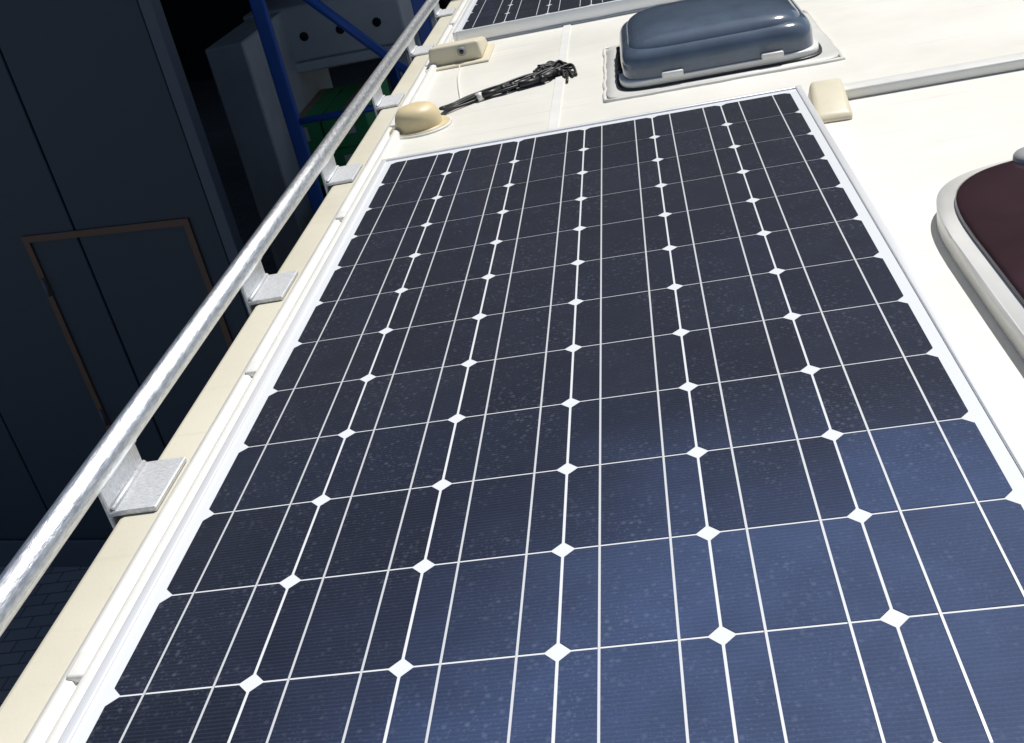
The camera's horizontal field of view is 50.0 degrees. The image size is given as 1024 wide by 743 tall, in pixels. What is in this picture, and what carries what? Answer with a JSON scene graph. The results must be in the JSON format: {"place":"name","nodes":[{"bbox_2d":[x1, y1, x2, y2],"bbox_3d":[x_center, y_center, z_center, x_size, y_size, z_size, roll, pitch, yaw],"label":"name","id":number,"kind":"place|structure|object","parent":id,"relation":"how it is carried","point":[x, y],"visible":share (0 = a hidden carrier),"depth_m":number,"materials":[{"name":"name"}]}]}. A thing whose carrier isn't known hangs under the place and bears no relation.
{"place":"outdoors","nodes":[
{"label":"outdoors","id":0,"kind":"place"},
{"bbox_2d":[0,54,410,706],"bbox_3d":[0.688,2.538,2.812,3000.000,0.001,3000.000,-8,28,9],"label":"ground","id":1,"kind":"structure","parent":0,"point":[24,634],"depth_m":11.77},
{"bbox_2d":[205,12,332,271],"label":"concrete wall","id":2,"kind":"structure","parent":1,"relation":"on","point":[241,73],"depth_m":6.73,"materials":[{"name":"grey concrete"}]},
{"bbox_2d":[243,0,435,77],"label":"white machine","id":3,"kind":"object","parent":1,"relation":"on","point":[318,41],"visible":0.43,"depth_m":7.20,"materials":[{"name":"paint"}]},
{"bbox_2d":[249,0,432,214],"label":"pallet rack","id":4,"kind":"object","parent":1,"relation":"on","point":[294,121],"visible":0.07,"depth_m":6.10,"materials":[{"name":"blue metal"}]},
{"bbox_2d":[299,78,390,188],"bbox_3d":[-1.006,-0.945,7.843,0.900,2.028,1.000,-8,28,9],"label":"crate","id":5,"kind":"object","parent":1,"relation":"on","point":[328,100],"visible":0.26,"depth_m":7.14,"materials":[{"name":"green plastic"}]},
{"bbox_2d":[0,0,1023,742],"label":"roof","id":6,"kind":"structure","parent":1,"relation":"on","point":[910,154],"depth_m":1.92,"materials":[{"name":"white plastic"}]},
{"bbox_2d":[0,0,455,636],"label":"roof rail","id":7,"kind":"object","parent":6,"relation":"attached to","point":[116,474],"visible":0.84,"depth_m":1.38,"materials":[{"name":"silver metal"}]},
{"bbox_2d":[389,101,451,138],"bbox_3d":[-0.212,-0.572,2.463,0.151,0.058,0.151,-8,28,9],"label":"cover","id":8,"kind":"object","parent":6,"relation":"on","point":[418,119],"visible":0.96,"depth_m":2.43,"materials":[{"name":"beige plastic"}]},
{"bbox_2d":[439,60,577,110],"bbox_3d":[0.001,-0.737,2.715,0.330,0.023,0.495,-8,28,9],"label":"cable bundle","id":9,"kind":"object","parent":6,"relation":"on","point":[553,70],"visible":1,"depth_m":2.60,"materials":[{"name":"black plastic"}]},
{"bbox_2d":[23,0,1023,742],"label":"roof trim","id":10,"kind":"structure","parent":6,"relation":"on","point":[57,712],"depth_m":1.44,"materials":[{"name":"white metal"}]},
{"bbox_2d":[57,85,1023,742],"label":"solar panel","id":11,"kind":"object","parent":6,"relation":"on","point":[685,423],"visible":1,"depth_m":1.05,"materials":[{"name":"black"}]},
{"bbox_2d":[452,0,680,40],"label":"solar panel","id":12,"kind":"object","parent":6,"relation":"on","point":[489,20],"visible":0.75,"depth_m":3.17,"materials":[{"name":"black"}]},
{"bbox_2d":[425,36,852,122],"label":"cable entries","id":13,"kind":"object","parent":6,"relation":"on","point":[828,98],"visible":0.91,"depth_m":2.94,"materials":[{"name":"beige plastic"}]},
{"bbox_2d":[602,0,844,102],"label":"roof vent","id":14,"kind":"object","parent":6,"relation":"on","point":[674,46],"visible":1,"depth_m":2.34,"materials":[{"name":"plastic"}]},
{"bbox_2d":[936,147,1023,360],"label":"roof window","id":15,"kind":"structure","parent":6,"relation":"on","point":[980,219],"depth_m":1.35,"materials":[{"name":"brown plastic"}]},
{"bbox_2d":[0,0,446,566],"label":"building","id":16,"kind":"structure","parent":0,"point":[120,244],"depth_m":5.49,"materials":[{"name":"black"}]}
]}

